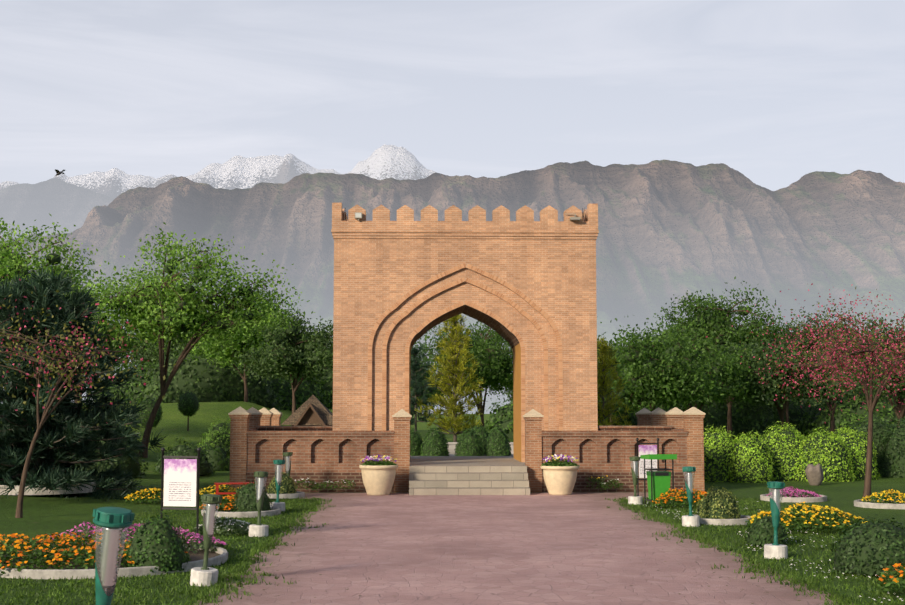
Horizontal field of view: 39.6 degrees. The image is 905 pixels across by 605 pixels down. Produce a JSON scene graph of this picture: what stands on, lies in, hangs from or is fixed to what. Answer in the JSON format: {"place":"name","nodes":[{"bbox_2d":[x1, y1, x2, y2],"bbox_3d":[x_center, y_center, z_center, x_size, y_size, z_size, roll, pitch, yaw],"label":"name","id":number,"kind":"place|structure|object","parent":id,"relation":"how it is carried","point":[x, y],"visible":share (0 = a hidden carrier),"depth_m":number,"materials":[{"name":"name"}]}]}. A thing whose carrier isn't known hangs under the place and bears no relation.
{"place":"outdoors","nodes":[
{"label":"outdoors","id":0,"kind":"place"},
{"bbox_2d":[0,178,114,240],"bbox_3d":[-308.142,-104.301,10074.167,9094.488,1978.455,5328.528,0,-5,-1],"label":"mountain range","id":1,"kind":"structure","parent":0,"point":[68,206],"depth_m":10287.89,"materials":[{"name":"stone"}]},
{"bbox_2d":[0,144,436,197],"bbox_3d":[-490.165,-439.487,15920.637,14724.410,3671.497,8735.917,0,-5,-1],"label":"snowy mountain range","id":2,"kind":"structure","parent":0,"point":[384,161],"depth_m":16976.16,"materials":[{"name":"snow"}]},
{"bbox_2d":[0,160,904,413],"bbox_3d":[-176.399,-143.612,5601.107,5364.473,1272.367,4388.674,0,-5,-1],"label":"mountain range","id":3,"kind":"structure","parent":0,"point":[667,229],"depth_m":5535.50,"materials":[{"name":"stone"}]},
{"bbox_2d":[0,401,904,604],"bbox_3d":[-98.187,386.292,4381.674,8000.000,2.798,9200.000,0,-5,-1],"label":"lawn","id":4,"kind":"structure","parent":0,"point":[42,515],"depth_m":26.36,"materials":[{"name":"green plant"}]},
{"bbox_2d":[0,481,95,494],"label":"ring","id":5,"kind":"object","parent":4,"relation":"on","point":[45,492],"visible":0.35,"depth_m":28.17,"materials":[{"name":"white concrete"}]},
{"bbox_2d":[0,214,118,445],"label":"broadleaf tree","id":6,"kind":"object","parent":4,"relation":"on","point":[5,262],"depth_m":48.84,"materials":[{"name":"plant"}]},
{"bbox_2d":[0,264,167,502],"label":"pine","id":7,"kind":"object","parent":4,"relation":"on","point":[47,476],"depth_m":28.94,"materials":[{"name":"plant"}]},
{"bbox_2d":[0,275,191,517],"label":"blossom tree","id":8,"kind":"object","parent":4,"relation":"on","point":[50,367],"depth_m":23.94,"materials":[{"name":"plant"}]},
{"bbox_2d":[75,326,126,403],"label":"tree","id":9,"kind":"object","parent":4,"relation":"on","point":[79,370],"visible":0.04,"depth_m":83.86,"materials":[{"name":"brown plant"}]},
{"bbox_2d":[80,285,147,366],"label":"tree leaves","id":10,"kind":"object","parent":9,"relation":"attached to","point":[118,343],"visible":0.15,"depth_m":83.41,"materials":[{"name":"green plant"}]},
{"bbox_2d":[75,430,148,477],"bbox_3d":[-9.881,4.238,36.349,2.183,1.639,2.079,0,-5,-1],"label":"lawn shrub","id":11,"kind":"object","parent":4,"relation":"on","point":[132,466],"depth_m":35.82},
{"bbox_2d":[93,507,134,604],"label":"garden light","id":12,"kind":"object","parent":4,"relation":"on","point":[112,522],"visible":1,"depth_m":7.68,"materials":[{"name":"teal paint"}]},
{"bbox_2d":[0,544,227,578],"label":"flower bed curb","id":13,"kind":"structure","parent":4,"relation":"on","point":[219,555],"depth_m":15.58,"materials":[{"name":"white concrete"}]},
{"bbox_2d":[0,532,191,574],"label":"marigold bed","id":14,"kind":"object","parent":13,"relation":"on","point":[12,549],"depth_m":16.00,"materials":[{"name":"plant"}]},
{"bbox_2d":[41,522,227,553],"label":"pink flowers","id":15,"kind":"object","parent":13,"relation":"on","point":[196,544],"depth_m":17.88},
{"bbox_2d":[124,511,189,572],"bbox_3d":[-3.771,3.049,16.070,0.823,0.754,0.835,0,-5,-1],"label":"bush","id":16,"kind":"object","parent":13,"relation":"on","point":[142,538],"depth_m":15.85,"materials":[{"name":"plant"}]},
{"bbox_2d":[79,359,158,403],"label":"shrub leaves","id":17,"kind":"object","parent":4,"relation":"on","point":[139,382],"depth_m":106.69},
{"bbox_2d":[109,328,164,367],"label":"tree belt leaves","id":18,"kind":"object","parent":4,"relation":"on","point":[139,356],"depth_m":112.77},
{"bbox_2d":[124,488,163,503],"bbox_3d":[-6.537,4.271,27.851,1.438,0.356,0.965,0,-5,-1],"label":"yellow flower bed","id":19,"kind":"object","parent":4,"relation":"on","point":[147,496],"depth_m":27.67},
{"bbox_2d":[137,398,162,428],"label":"topiary standard","id":20,"kind":"object","parent":4,"relation":"on","point":[149,409],"depth_m":50.99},
{"bbox_2d":[160,447,200,532],"bbox_3d":[-4.353,3.062,20.079,0.686,1.485,0.063,-1,-5,13],"label":"sign board","id":21,"kind":"object","parent":4,"relation":"on","point":[181,481],"visible":0.92,"depth_m":20.09,"materials":[{"name":"white metal"}]},
{"bbox_2d":[153,438,215,475],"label":"lawn shrub leaves","id":22,"kind":"object","parent":4,"relation":"on","point":[176,453],"depth_m":38.99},
{"bbox_2d":[177,391,199,430],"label":"topiary standard","id":23,"kind":"object","parent":4,"relation":"on","point":[188,403],"depth_m":56.03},
{"bbox_2d":[64,222,314,457],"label":"broadleaf tree","id":24,"kind":"object","parent":4,"relation":"on","point":[177,316],"depth_m":45.01,"materials":[{"name":"plant"}]},
{"bbox_2d":[190,494,222,585],"bbox_3d":[-2.889,2.802,14.836,0.320,1.070,0.320,4,-3,30],"label":"garden light","id":25,"kind":"object","parent":4,"relation":"on","point":[205,574],"visible":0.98,"depth_m":14.79,"materials":[{"name":"green paint"}]},
{"bbox_2d":[137,346,288,410],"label":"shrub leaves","id":26,"kind":"object","parent":4,"relation":"on","point":[152,388],"depth_m":95.05,"materials":[{"name":"plant"}]},
{"bbox_2d":[197,418,230,450],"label":"lawn shrub leaves","id":27,"kind":"object","parent":4,"relation":"on","point":[206,434],"depth_m":50.54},
{"bbox_2d":[203,443,229,470],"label":"lawn shrub","id":28,"kind":"object","parent":4,"relation":"on","point":[212,454],"depth_m":41.98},
{"bbox_2d":[196,484,240,498],"bbox_3d":[-5.280,4.349,28.889,1.844,0.368,1.051,0,-5,-1],"label":"marigold","id":29,"kind":"object","parent":4,"relation":"on","point":[222,490],"depth_m":28.74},
{"bbox_2d":[192,516,252,534],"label":"flowering plants","id":30,"kind":"object","parent":4,"relation":"on","point":[235,527],"depth_m":20.76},
{"bbox_2d":[202,308,268,401],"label":"tree","id":31,"kind":"object","parent":4,"relation":"on","point":[245,389],"visible":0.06,"depth_m":91.15,"materials":[{"name":"brown plant"}]},
{"bbox_2d":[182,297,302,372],"bbox_3d":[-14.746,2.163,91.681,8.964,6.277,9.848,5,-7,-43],"label":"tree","id":32,"kind":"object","parent":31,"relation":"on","point":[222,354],"visible":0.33,"depth_m":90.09,"materials":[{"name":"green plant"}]},
{"bbox_2d":[201,507,280,517],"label":"flower bed curb","id":33,"kind":"structure","parent":4,"relation":"on","point":[271,512],"depth_m":24.32,"materials":[{"name":"white concrete"}]},
{"bbox_2d":[199,496,237,512],"bbox_3d":[-4.556,4.029,25.104,1.036,0.347,0.946,0,-5,-1],"label":"marigold bed","id":34,"kind":"object","parent":33,"relation":"on","point":[224,502],"depth_m":24.88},
{"bbox_2d":[232,480,272,511],"bbox_3d":[-3.986,3.869,25.043,0.824,0.695,0.822,0,-5,-1],"label":"bush","id":35,"kind":"object","parent":33,"relation":"on","point":[248,496],"depth_m":24.79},
{"bbox_2d":[249,471,268,536],"bbox_3d":[-3.174,3.315,20.694,0.320,1.070,0.320,5,-7,-30],"label":"garden light","id":36,"kind":"object","parent":4,"relation":"on","point":[258,529],"visible":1,"depth_m":20.65,"materials":[{"name":"green paint"}]},
{"bbox_2d":[270,460,284,511],"bbox_3d":[-3.591,3.773,25.906,0.320,1.070,0.320,5,-6,-37],"label":"garden light","id":37,"kind":"object","parent":4,"relation":"on","point":[278,480],"visible":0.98,"depth_m":25.86,"materials":[{"name":"teal paint"}]},
{"bbox_2d":[267,472,296,493],"bbox_3d":[-4.095,4.357,30.213,0.771,0.626,0.746,0,-5,-1],"label":"bush","id":38,"kind":"object","parent":4,"relation":"on","point":[282,482],"depth_m":29.99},
{"bbox_2d":[246,319,332,414],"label":"tree","id":39,"kind":"object","parent":4,"relation":"on","point":[294,385],"visible":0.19,"depth_m":77.29,"materials":[{"name":"brown plant"}]},
{"bbox_2d":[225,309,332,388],"bbox_3d":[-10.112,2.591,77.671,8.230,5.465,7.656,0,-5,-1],"label":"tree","id":40,"kind":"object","parent":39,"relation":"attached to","point":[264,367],"visible":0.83,"depth_m":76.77,"materials":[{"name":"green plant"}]},
{"bbox_2d":[257,326,327,371],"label":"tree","id":41,"kind":"object","parent":40,"relation":"part of","point":[293,330],"visible":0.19,"depth_m":76.92,"materials":[{"name":"green plant"}]},
{"bbox_2d":[265,371,332,409],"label":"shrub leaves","id":42,"kind":"object","parent":4,"relation":"on","point":[300,399],"depth_m":101.42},
{"bbox_2d":[281,395,332,425],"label":"gabled roof","id":43,"kind":"structure","parent":4,"relation":"on","point":[312,410],"depth_m":46.05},
{"bbox_2d":[246,431,393,492],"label":"forecourt wall","id":44,"kind":"structure","parent":4,"relation":"on","point":[319,457],"depth_m":32.08,"materials":[{"name":"brick"}]},
{"bbox_2d":[313,355,332,409],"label":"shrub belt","id":45,"kind":"object","parent":4,"relation":"on","point":[328,383],"depth_m":107.04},
{"bbox_2d":[410,343,443,431],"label":"pine","id":46,"kind":"object","parent":4,"relation":"on","point":[420,377],"depth_m":65.46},
{"bbox_2d":[410,341,450,414],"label":"tree","id":47,"kind":"object","parent":4,"relation":"on","point":[433,390],"depth_m":78.60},
{"bbox_2d":[415,313,485,441],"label":"tree","id":48,"kind":"object","parent":4,"relation":"on","point":[454,369],"depth_m":51.49,"materials":[{"name":"plant"}]},
{"bbox_2d":[0,496,904,604],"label":"lawn grass tufts","id":49,"kind":"object","parent":4,"relation":"on","point":[681,513],"visible":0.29,"depth_m":17.02,"materials":[{"name":"plant"}]},
{"bbox_2d":[417,317,512,428],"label":"tree","id":50,"kind":"object","parent":4,"relation":"on","point":[497,367],"depth_m":68.82,"materials":[{"name":"plant"}]},
{"bbox_2d":[333,238,597,461],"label":"gate tower","id":51,"kind":"structure","parent":4,"relation":"on","point":[375,279],"depth_m":34.46,"materials":[{"name":"brick"}]},
{"bbox_2d":[331,203,598,238],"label":"parapet","id":52,"kind":"structure","parent":51,"relation":"on","point":[500,225],"depth_m":34.55,"materials":[{"name":"brick"}]},
{"bbox_2d":[367,263,562,430],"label":"arch molding","id":53,"kind":"structure","parent":51,"relation":"attached to","point":[530,302],"depth_m":34.35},
{"bbox_2d":[382,278,547,430],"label":"arch molding","id":54,"kind":"structure","parent":51,"relation":"attached to","point":[406,312],"depth_m":34.42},
{"bbox_2d":[405,301,524,461],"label":"arch molding","id":55,"kind":"structure","parent":51,"relation":"attached to","point":[421,327],"depth_m":34.46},
{"bbox_2d":[367,263,562,423],"bbox_3d":[0.351,1.518,34.278,5.322,5.211,0.001,0,-5,-1],"label":"gate arch mortar","id":56,"kind":"object","parent":51,"relation":"attached to","point":[433,281],"visible":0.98,"depth_m":34.35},
{"bbox_2d":[382,277,548,430],"bbox_3d":[0.349,1.714,34.346,4.542,4.832,0.001,0,-5,-1],"label":"gate arch mortar","id":57,"kind":"object","parent":51,"relation":"attached to","point":[494,294],"visible":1,"depth_m":34.42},
{"bbox_2d":[405,301,525,461],"bbox_3d":[0.348,2.146,34.393,3.302,4.421,0.001,0,-5,-1],"label":"gate arch ring inner mortar","id":58,"kind":"object","parent":51,"relation":"attached to","point":[521,361],"visible":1,"depth_m":34.47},
{"bbox_2d":[228,407,705,492],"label":"brick pillars","id":59,"kind":"structure","parent":4,"relation":"on","point":[243,421],"depth_m":32.19,"materials":[{"name":"brick"}]},
{"bbox_2d":[409,456,529,494],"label":"steps","id":60,"kind":"structure","parent":4,"relation":"on","point":[468,475],"depth_m":31.52,"materials":[{"name":"stone"}]},
{"bbox_2d":[194,492,852,604],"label":"path paving","id":61,"kind":"structure","parent":4,"relation":"on","point":[530,549],"depth_m":17.32,"materials":[{"name":"stone"}]},
{"bbox_2d":[359,459,397,495],"bbox_3d":[-1.827,4.304,31.073,0.966,0.892,0.967,2,-5,-18],"label":"urn planter","id":62,"kind":"object","parent":61,"relation":"on","point":[378,480],"depth_m":30.76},
{"bbox_2d":[541,458,579,494],"bbox_3d":[2.674,4.310,31.174,0.963,0.897,0.963,5,-7,-47],"label":"urn planter","id":63,"kind":"object","parent":61,"relation":"on","point":[559,480],"depth_m":30.86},
{"bbox_2d":[484,398,626,439],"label":"shrub leaves","id":64,"kind":"object","parent":4,"relation":"on","point":[488,425],"depth_m":96.11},
{"bbox_2d":[597,336,630,425],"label":"yellow pine","id":65,"kind":"object","parent":4,"relation":"on","point":[606,358],"depth_m":43.71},
{"bbox_2d":[542,431,687,491],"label":"forecourt wall","id":66,"kind":"structure","parent":4,"relation":"on","point":[600,454],"depth_m":32.25,"materials":[{"name":"brick"}]},
{"bbox_2d":[628,456,642,504],"bbox_3d":[4.043,3.942,27.823,0.320,1.070,0.320,-1,-5,7],"label":"garden light","id":67,"kind":"object","parent":4,"relation":"on","point":[635,499],"visible":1,"depth_m":27.77,"materials":[{"name":"green paint"}]},
{"bbox_2d":[636,438,658,495],"bbox_3d":[4.503,3.853,28.946,0.566,1.465,0.063,1,-5,-11],"label":"sign board","id":68,"kind":"object","parent":4,"relation":"on","point":[647,449],"visible":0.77,"depth_m":28.96,"materials":[{"name":"white metal"}]},
{"bbox_2d":[599,339,713,411],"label":"tree","id":69,"kind":"object","parent":4,"relation":"on","point":[640,377],"visible":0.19,"depth_m":57.53,"materials":[{"name":"brown plant"}]},
{"bbox_2d":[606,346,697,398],"bbox_3d":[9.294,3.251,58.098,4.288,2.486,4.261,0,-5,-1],"label":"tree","id":70,"kind":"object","parent":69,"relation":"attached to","point":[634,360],"visible":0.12,"depth_m":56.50,"materials":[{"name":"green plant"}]},
{"bbox_2d":[597,316,734,425],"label":"tree leaves","id":71,"kind":"object","parent":69,"relation":"on","point":[635,369],"visible":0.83,"depth_m":56.41,"materials":[{"name":"green plant"}]},
{"bbox_2d":[640,454,676,506],"bbox_3d":[4.487,3.859,27.339,0.620,1.130,0.620,1,-5,-9],"label":"litter bin with roof","id":72,"kind":"object","parent":4,"relation":"on","point":[658,480],"visible":0.88,"depth_m":27.14,"materials":[{"name":"green metal"}]},
{"bbox_2d":[650,488,706,506],"bbox_3d":[5.057,4.174,26.929,1.667,0.396,1.248,0,-5,-1],"label":"flower bed","id":73,"kind":"object","parent":4,"relation":"on","point":[683,498],"depth_m":26.68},
{"bbox_2d":[682,466,699,526],"bbox_3d":[4.263,3.478,22.552,0.320,1.070,0.320,-3,-6,24],"label":"garden light","id":74,"kind":"object","parent":4,"relation":"on","point":[689,520],"visible":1,"depth_m":22.50,"materials":[{"name":"teal paint"}]},
{"bbox_2d":[636,399,780,439],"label":"shrub leaves","id":75,"kind":"object","parent":4,"relation":"on","point":[766,415],"depth_m":95.48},
{"bbox_2d":[675,335,750,410],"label":"tree","id":76,"kind":"object","parent":4,"relation":"on","point":[700,408],"visible":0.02,"depth_m":63.60,"materials":[{"name":"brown plant"}]},
{"bbox_2d":[623,312,767,411],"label":"tree leaves","id":77,"kind":"object","parent":76,"relation":"on","point":[732,371],"visible":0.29,"depth_m":62.93,"materials":[{"name":"green plant"}]},
{"bbox_2d":[704,424,738,481],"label":"hedge leaves","id":78,"kind":"object","parent":4,"relation":"on","point":[725,433],"depth_m":37.03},
{"bbox_2d":[692,514,751,525],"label":"flower bed curb","id":79,"kind":"structure","parent":4,"relation":"on","point":[740,521],"depth_m":22.65,"materials":[{"name":"white concrete"}]},
{"bbox_2d":[694,486,740,518],"bbox_3d":[4.911,3.706,23.244,0.902,0.702,0.881,0,-5,-1],"label":"bush","id":80,"kind":"object","parent":79,"relation":"on","point":[719,504],"depth_m":22.99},
{"bbox_2d":[670,299,774,438],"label":"tree","id":81,"kind":"object","parent":4,"relation":"on","point":[729,418],"visible":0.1,"depth_m":71.74,"materials":[{"name":"brown plant"}]},
{"bbox_2d":[646,276,789,361],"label":"tree leaves","id":82,"kind":"object","parent":81,"relation":"on","point":[738,334],"visible":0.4,"depth_m":71.19,"materials":[{"name":"green plant"}]},
{"bbox_2d":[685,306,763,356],"bbox_3d":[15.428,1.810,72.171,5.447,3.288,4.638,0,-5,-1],"label":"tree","id":83,"kind":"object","parent":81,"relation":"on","point":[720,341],"visible":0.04,"depth_m":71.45,"materials":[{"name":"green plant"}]},
{"bbox_2d":[727,430,774,482],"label":"hedge leaves","id":84,"kind":"object","parent":4,"relation":"on","point":[740,439],"depth_m":36.61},
{"bbox_2d":[744,514,788,545],"bbox_3d":[4.785,3.457,19.143,0.663,0.464,0.676,0,-5,-1],"label":"low shrub","id":85,"kind":"object","parent":4,"relation":"on","point":[767,525],"depth_m":18.95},
{"bbox_2d":[764,481,787,558],"bbox_3d":[4.521,3.040,17.575,0.320,1.070,0.320,3,-6,-16],"label":"garden light","id":86,"kind":"object","parent":4,"relation":"on","point":[775,549],"visible":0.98,"depth_m":17.53,"materials":[{"name":"teal paint"}]},
{"bbox_2d":[732,345,827,426],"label":"tree","id":87,"kind":"object","parent":4,"relation":"on","point":[781,412],"visible":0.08,"depth_m":65.74,"materials":[{"name":"brown plant"}]},
{"bbox_2d":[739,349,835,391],"bbox_3d":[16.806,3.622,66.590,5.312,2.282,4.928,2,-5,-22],"label":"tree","id":88,"kind":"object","parent":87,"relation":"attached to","point":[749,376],"visible":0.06,"depth_m":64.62,"materials":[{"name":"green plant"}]},
{"bbox_2d":[712,334,865,418],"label":"tree leaves","id":89,"kind":"object","parent":87,"relation":"on","point":[766,396],"visible":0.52,"depth_m":64.63,"materials":[{"name":"green plant"}]},
{"bbox_2d":[757,421,807,480],"bbox_3d":[10.022,4.544,38.266,2.334,1.871,1.930,0,-5,-1],"label":"hedge","id":90,"kind":"object","parent":4,"relation":"on","point":[793,462],"depth_m":37.66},
{"bbox_2d":[760,494,826,502],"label":"flower bed curb","id":91,"kind":"structure","parent":4,"relation":"on","point":[764,497],"depth_m":28.50,"materials":[{"name":"white concrete"}]},
{"bbox_2d":[766,486,820,496],"bbox_3d":[7.911,4.430,29.178,1.275,0.312,1.273,0,-5,-1],"label":"pink flower bed","id":92,"kind":"object","parent":4,"relation":"on","point":[801,491],"depth_m":28.95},
{"bbox_2d":[706,283,904,497],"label":"blossom tree","id":93,"kind":"object","parent":4,"relation":"on","point":[854,359],"depth_m":28.21,"materials":[{"name":"plant"}]},
{"bbox_2d":[745,501,867,531],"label":"flowers","id":94,"kind":"object","parent":4,"relation":"on","point":[797,519],"depth_m":21.19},
{"bbox_2d":[805,463,823,485],"bbox_3d":[10.142,4.831,35.160,0.537,0.694,0.423,-13,7,-25],"label":"boulder","id":95,"kind":"object","parent":4,"relation":"on","point":[815,475],"visible":0.88,"depth_m":35.01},
{"bbox_2d":[791,317,853,433],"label":"tree","id":96,"kind":"object","parent":4,"relation":"on","point":[832,419],"visible":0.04,"depth_m":75.90,"materials":[{"name":"brown plant"}]},
{"bbox_2d":[771,301,904,406],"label":"tree leaves","id":97,"kind":"object","parent":96,"relation":"on","point":[788,332],"visible":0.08,"depth_m":75.83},
{"bbox_2d":[795,427,855,481],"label":"hedge leaves","id":98,"kind":"object","parent":4,"relation":"on","point":[822,455],"depth_m":37.24,"materials":[{"name":"plant"}]},
{"bbox_2d":[793,386,904,438],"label":"shrub leaves","id":99,"kind":"object","parent":4,"relation":"on","point":[845,421],"depth_m":96.30,"materials":[{"name":"plant"}]},
{"bbox_2d":[831,424,880,479],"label":"hedge leaves","id":100,"kind":"object","parent":4,"relation":"on","point":[860,458],"depth_m":38.26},
{"bbox_2d":[828,514,904,576],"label":"shrub","id":101,"kind":"object","parent":4,"relation":"on","point":[881,544],"depth_m":15.55,"materials":[{"name":"plant"}]},
{"bbox_2d":[829,328,904,426],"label":"tree","id":102,"kind":"object","parent":4,"relation":"on","point":[900,407],"visible":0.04,"depth_m":60.02,"materials":[{"name":"brown plant"}]},
{"bbox_2d":[794,298,904,410],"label":"tree leaves","id":103,"kind":"object","parent":102,"relation":"on","point":[884,330],"visible":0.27,"depth_m":59.36,"materials":[{"name":"red plant"}]},
{"bbox_2d":[847,415,894,476],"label":"dark hedge leaves","id":104,"kind":"object","parent":4,"relation":"on","point":[881,435],"depth_m":40.36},
{"bbox_2d":[854,499,904,508],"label":"flower bed curb","id":105,"kind":"structure","parent":4,"relation":"on","point":[865,504],"depth_m":26.66,"materials":[{"name":"white concrete"}]},
{"bbox_2d":[861,489,904,503],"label":"yellow flowers","id":106,"kind":"object","parent":105,"relation":"on","point":[874,498],"depth_m":27.09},
{"bbox_2d":[876,562,904,595],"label":"marigold","id":107,"kind":"object","parent":4,"relation":"on","point":[893,574],"depth_m":13.98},
{"bbox_2d":[877,417,904,477],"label":"dark hedge leaves","id":108,"kind":"object","parent":4,"relation":"on","point":[901,421],"depth_m":39.46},
{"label":"tree wood","id":109,"kind":"object","parent":4,"relation":"on","visible":0},
{"bbox_2d":[138,315,203,362],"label":"tree leaves","id":110,"kind":"object","parent":109,"relation":"on","point":[175,345],"visible":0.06,"depth_m":107.95,"materials":[{"name":"green plant"}]},
{"bbox_2d":[0,0,904,190],"label":"sky","id":111,"kind":"structure","parent":0,"point":[777,93],"materials":[{"name":"white"}]},
{"bbox_2d":[249,426,683,430],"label":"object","id":112,"kind":"structure","parent":0,"point":[330,428],"depth_m":34.12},
{"bbox_2d":[446,442,513,455],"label":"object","id":113,"kind":"structure","parent":0,"point":[451,448],"depth_m":46.78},
{"bbox_2d":[410,427,423,455],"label":"topiary dome leaves","id":114,"kind":"object","parent":113,"relation":"on","point":[416,439],"depth_m":44.63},
{"bbox_2d":[420,426,449,455],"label":"topiary dome leaves","id":115,"kind":"object","parent":113,"relation":"on","point":[440,443],"depth_m":44.17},
{"bbox_2d":[454,428,484,455],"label":"topiary dome leaves","id":116,"kind":"object","parent":113,"relation":"on","point":[475,443],"depth_m":44.22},
{"bbox_2d":[484,426,511,455],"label":"topiary dome leaves","id":117,"kind":"object","parent":113,"relation":"on","point":[498,429],"depth_m":44.44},
{"bbox_2d":[766,394,821,435],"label":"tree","id":118,"kind":"object","parent":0,"point":[797,413],"depth_m":101.89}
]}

